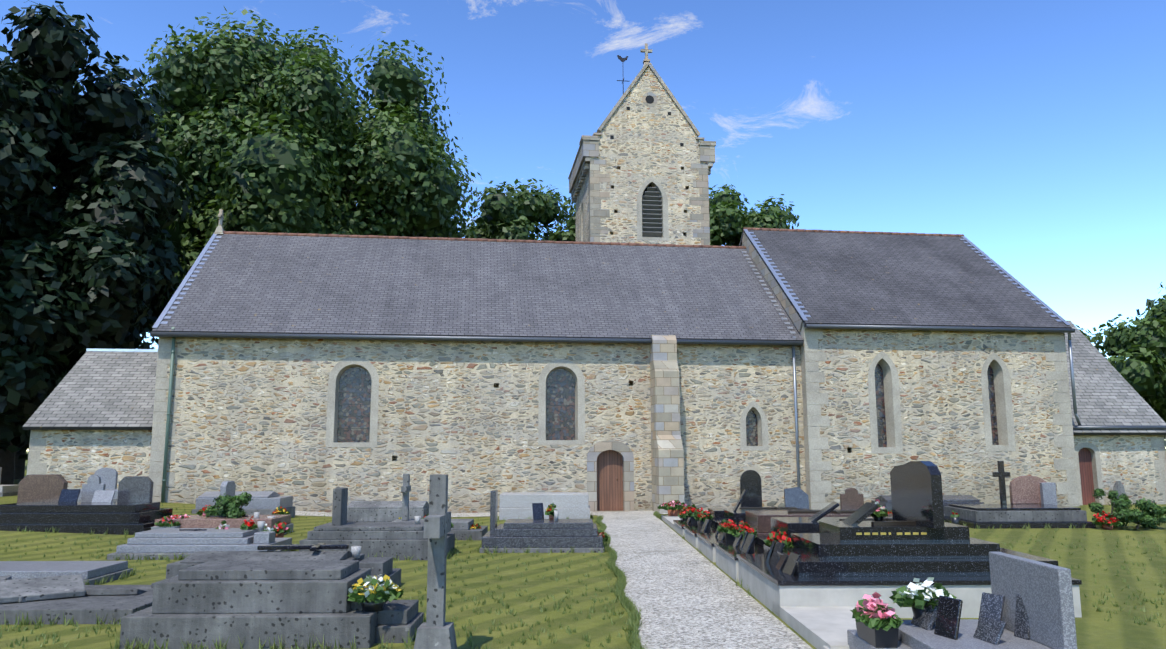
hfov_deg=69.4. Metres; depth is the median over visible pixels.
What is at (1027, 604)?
grey granite tomb
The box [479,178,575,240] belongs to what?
tree
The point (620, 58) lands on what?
tower weathervane
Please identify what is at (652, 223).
tower louvres
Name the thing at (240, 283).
nave roof
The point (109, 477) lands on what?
grey tomb slab
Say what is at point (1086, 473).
sacristy door
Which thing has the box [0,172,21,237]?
dark tree
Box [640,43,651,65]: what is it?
tower apex cross
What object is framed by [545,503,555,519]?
orange flowers
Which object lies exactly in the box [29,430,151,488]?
annex walls
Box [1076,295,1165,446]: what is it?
tree
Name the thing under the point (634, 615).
lawn grass tufts
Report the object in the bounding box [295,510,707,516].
gravel apron
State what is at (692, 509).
red flowers
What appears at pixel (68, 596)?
tomb broken slabs
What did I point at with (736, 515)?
black tomb
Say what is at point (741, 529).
red flowers
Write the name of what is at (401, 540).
old tomb
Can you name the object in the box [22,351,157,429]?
annex roof
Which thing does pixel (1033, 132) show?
sky
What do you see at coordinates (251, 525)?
red flowers
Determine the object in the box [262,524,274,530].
flowers pot
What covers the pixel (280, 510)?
flowers
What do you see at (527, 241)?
roof ridge tiles
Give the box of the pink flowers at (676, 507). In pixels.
[657,500,689,515]
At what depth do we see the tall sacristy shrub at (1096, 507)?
20.59 m
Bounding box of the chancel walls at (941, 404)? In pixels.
[741,243,1078,508]
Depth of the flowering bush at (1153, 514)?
19.58 m
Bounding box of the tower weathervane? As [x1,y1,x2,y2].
[617,55,629,93]
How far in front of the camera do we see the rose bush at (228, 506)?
18.58 m
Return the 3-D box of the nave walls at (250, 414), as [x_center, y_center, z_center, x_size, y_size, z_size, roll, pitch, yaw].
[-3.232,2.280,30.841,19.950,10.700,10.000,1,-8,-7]
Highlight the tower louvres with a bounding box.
[642,187,662,236]
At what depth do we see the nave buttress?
25.71 m
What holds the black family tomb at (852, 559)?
on the lawn
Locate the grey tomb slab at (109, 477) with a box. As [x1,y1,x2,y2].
[77,468,117,501]
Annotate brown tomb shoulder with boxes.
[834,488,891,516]
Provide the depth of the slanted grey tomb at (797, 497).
22.05 m
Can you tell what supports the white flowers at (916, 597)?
on the grey granite tomb at (1027, 604)
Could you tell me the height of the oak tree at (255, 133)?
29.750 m
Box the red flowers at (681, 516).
[678,507,687,519]
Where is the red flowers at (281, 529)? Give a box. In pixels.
[272,521,289,537]
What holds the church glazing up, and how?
attached to the church dressed
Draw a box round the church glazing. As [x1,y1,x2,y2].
[337,363,998,446]
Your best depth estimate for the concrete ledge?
21.61 m
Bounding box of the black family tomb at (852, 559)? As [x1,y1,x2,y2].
[737,461,1081,617]
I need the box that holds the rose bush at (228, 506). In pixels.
[204,492,252,517]
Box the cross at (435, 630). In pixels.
[414,474,456,648]
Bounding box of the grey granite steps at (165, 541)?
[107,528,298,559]
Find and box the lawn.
[0,451,1165,648]
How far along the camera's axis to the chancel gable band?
29.71 m
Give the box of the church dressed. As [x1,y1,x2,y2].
[27,62,1165,511]
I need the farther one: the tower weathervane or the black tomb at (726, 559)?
the tower weathervane
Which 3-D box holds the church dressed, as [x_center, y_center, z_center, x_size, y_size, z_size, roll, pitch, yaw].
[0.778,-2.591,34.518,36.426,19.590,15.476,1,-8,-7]
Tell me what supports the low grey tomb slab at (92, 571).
on the lawn
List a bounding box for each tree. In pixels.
[0,0,190,459]
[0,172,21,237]
[130,7,481,348]
[453,181,544,240]
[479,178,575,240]
[709,184,799,245]
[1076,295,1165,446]
[1126,282,1165,376]
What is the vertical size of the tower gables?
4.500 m
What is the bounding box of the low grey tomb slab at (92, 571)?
[0,561,132,584]
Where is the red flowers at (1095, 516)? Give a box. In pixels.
[1092,511,1118,527]
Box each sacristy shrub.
[1088,488,1131,514]
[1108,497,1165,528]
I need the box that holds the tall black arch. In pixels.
[740,470,761,506]
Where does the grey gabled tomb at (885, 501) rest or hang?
on the lawn
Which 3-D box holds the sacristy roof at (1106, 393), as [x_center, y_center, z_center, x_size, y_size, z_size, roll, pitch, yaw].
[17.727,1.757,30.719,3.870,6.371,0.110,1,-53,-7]
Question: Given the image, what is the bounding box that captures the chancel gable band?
[742,233,802,331]
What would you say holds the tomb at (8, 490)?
on the lawn
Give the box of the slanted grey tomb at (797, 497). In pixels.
[784,487,808,508]
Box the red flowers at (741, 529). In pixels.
[731,521,756,546]
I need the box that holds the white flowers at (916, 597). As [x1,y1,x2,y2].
[889,577,956,625]
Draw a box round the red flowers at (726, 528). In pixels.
[717,519,739,541]
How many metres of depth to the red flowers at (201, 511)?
20.19 m
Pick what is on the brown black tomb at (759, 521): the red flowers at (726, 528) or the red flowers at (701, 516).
the red flowers at (726, 528)
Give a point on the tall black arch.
(750, 481)
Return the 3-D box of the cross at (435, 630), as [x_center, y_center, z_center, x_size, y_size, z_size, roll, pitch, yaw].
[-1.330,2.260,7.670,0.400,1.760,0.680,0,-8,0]
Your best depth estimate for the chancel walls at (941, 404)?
27.26 m
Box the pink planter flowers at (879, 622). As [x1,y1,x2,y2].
[850,592,903,647]
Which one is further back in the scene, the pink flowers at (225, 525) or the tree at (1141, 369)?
the tree at (1141, 369)
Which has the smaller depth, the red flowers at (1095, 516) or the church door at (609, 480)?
the red flowers at (1095, 516)
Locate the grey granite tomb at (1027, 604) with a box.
[823,552,1076,648]
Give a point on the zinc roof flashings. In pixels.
(165, 311)
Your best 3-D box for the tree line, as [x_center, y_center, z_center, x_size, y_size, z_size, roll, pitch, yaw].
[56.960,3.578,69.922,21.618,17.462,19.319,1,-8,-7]
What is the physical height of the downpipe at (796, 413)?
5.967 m
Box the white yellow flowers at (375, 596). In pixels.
[347,574,403,611]
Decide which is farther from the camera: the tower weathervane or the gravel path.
the tower weathervane
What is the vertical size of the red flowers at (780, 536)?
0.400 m
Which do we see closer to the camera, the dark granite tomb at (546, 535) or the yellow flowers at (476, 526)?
the dark granite tomb at (546, 535)
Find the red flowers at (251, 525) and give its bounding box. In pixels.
[239,516,257,529]
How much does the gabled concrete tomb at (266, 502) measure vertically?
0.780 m
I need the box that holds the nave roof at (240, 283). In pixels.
[152,234,803,341]
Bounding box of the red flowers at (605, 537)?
[598,529,608,541]
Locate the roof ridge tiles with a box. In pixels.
[223,227,963,248]
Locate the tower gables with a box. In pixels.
[591,66,702,161]
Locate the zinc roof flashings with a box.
[86,229,1070,351]
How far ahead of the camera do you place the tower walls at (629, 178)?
37.56 m
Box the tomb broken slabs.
[0,574,153,624]
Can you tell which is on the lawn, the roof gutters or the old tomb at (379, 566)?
the old tomb at (379, 566)
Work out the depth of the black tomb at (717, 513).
18.99 m
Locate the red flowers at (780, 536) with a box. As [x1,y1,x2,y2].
[764,529,792,547]
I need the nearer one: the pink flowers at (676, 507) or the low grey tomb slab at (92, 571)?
the low grey tomb slab at (92, 571)
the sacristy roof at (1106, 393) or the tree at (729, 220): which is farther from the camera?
the tree at (729, 220)
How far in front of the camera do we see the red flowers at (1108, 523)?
19.60 m
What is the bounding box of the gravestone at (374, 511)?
[347,501,428,521]
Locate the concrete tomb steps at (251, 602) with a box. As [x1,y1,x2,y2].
[119,560,423,648]
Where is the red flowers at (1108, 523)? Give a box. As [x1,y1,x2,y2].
[1092,515,1123,529]
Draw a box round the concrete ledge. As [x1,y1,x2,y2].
[662,515,680,528]
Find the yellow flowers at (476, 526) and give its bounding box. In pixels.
[470,523,481,528]
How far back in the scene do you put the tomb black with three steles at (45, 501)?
18.32 m
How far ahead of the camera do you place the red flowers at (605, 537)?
15.94 m
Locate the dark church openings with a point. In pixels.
(649, 99)
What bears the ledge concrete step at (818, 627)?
on the lawn
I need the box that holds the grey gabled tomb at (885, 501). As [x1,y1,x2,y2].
[871,495,983,515]
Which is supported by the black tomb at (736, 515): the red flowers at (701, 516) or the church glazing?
the red flowers at (701, 516)
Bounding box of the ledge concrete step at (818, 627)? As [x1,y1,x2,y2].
[774,602,856,648]
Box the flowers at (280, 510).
[272,506,289,514]
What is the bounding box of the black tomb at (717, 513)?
[673,507,806,536]
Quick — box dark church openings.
[610,95,683,195]
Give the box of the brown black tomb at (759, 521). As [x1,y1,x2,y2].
[697,510,870,561]
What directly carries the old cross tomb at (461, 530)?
on the lawn
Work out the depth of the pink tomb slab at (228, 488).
18.06 m
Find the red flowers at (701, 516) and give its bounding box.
[694,507,712,527]
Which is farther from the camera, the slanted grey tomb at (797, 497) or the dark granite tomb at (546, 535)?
the slanted grey tomb at (797, 497)
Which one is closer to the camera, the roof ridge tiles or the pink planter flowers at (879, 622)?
the pink planter flowers at (879, 622)
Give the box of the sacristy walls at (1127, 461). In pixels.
[1073,435,1165,504]
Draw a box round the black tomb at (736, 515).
[683,489,819,547]
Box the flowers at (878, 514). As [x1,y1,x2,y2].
[870,499,887,520]
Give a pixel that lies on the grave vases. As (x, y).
(356, 550)
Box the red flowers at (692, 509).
[685,504,699,522]
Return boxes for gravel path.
[598,514,812,648]
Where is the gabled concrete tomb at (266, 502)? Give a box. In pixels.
[192,491,294,517]
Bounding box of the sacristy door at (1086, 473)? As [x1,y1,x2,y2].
[1078,448,1094,504]
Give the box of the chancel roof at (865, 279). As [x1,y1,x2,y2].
[744,230,1071,327]
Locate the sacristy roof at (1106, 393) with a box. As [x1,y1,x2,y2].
[1065,320,1165,434]
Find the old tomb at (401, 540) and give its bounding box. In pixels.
[299,487,454,559]
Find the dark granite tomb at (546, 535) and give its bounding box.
[480,490,603,552]
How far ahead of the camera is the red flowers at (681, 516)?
20.01 m
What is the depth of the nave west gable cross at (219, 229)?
30.34 m
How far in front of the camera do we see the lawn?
12.00 m
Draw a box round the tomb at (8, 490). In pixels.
[0,467,18,496]
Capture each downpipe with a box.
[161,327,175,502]
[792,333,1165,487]
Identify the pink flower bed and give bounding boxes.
[151,514,189,529]
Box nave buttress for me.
[650,335,684,512]
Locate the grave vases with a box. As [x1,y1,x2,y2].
[254,510,558,557]
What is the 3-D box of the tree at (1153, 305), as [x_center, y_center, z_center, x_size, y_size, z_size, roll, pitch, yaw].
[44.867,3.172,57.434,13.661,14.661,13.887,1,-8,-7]
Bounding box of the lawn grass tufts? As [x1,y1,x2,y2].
[0,504,1165,648]
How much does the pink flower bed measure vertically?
0.409 m
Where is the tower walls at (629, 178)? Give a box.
[576,157,709,244]
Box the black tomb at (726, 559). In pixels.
[714,501,897,581]
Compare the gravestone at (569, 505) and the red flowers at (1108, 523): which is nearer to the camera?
the red flowers at (1108, 523)
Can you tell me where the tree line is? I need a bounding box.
[1135,297,1163,321]
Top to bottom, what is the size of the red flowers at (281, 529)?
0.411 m
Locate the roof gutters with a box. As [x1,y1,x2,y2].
[150,324,1165,429]
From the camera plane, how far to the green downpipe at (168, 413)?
24.39 m
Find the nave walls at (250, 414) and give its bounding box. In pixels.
[150,337,805,512]
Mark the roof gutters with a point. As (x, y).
(611, 340)
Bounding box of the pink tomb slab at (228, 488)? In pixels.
[154,481,292,534]
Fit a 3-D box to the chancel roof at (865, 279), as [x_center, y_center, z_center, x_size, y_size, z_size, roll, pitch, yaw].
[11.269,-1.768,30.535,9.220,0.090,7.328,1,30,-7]
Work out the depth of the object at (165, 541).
14.95 m
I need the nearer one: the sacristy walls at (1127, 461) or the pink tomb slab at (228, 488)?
the pink tomb slab at (228, 488)
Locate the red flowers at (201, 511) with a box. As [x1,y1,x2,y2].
[196,505,210,514]
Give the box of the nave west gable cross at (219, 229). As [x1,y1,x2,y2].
[214,209,223,233]
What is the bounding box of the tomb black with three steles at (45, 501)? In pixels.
[0,474,172,534]
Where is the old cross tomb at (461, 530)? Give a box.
[392,474,487,539]
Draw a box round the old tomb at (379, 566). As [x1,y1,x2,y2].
[151,543,400,587]
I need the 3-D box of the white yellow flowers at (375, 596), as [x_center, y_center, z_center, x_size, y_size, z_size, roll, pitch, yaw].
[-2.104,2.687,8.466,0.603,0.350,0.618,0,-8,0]
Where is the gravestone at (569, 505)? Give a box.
[499,492,589,519]
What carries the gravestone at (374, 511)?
on the lawn
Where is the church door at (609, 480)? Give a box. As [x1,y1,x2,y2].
[597,450,622,510]
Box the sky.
[0,0,1165,450]
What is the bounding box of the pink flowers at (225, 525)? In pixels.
[215,520,229,528]
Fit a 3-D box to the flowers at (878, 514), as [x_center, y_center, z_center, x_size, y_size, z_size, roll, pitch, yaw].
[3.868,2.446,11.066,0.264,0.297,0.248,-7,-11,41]
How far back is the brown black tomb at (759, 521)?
14.81 m
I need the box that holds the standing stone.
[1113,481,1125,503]
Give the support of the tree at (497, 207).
on the lawn

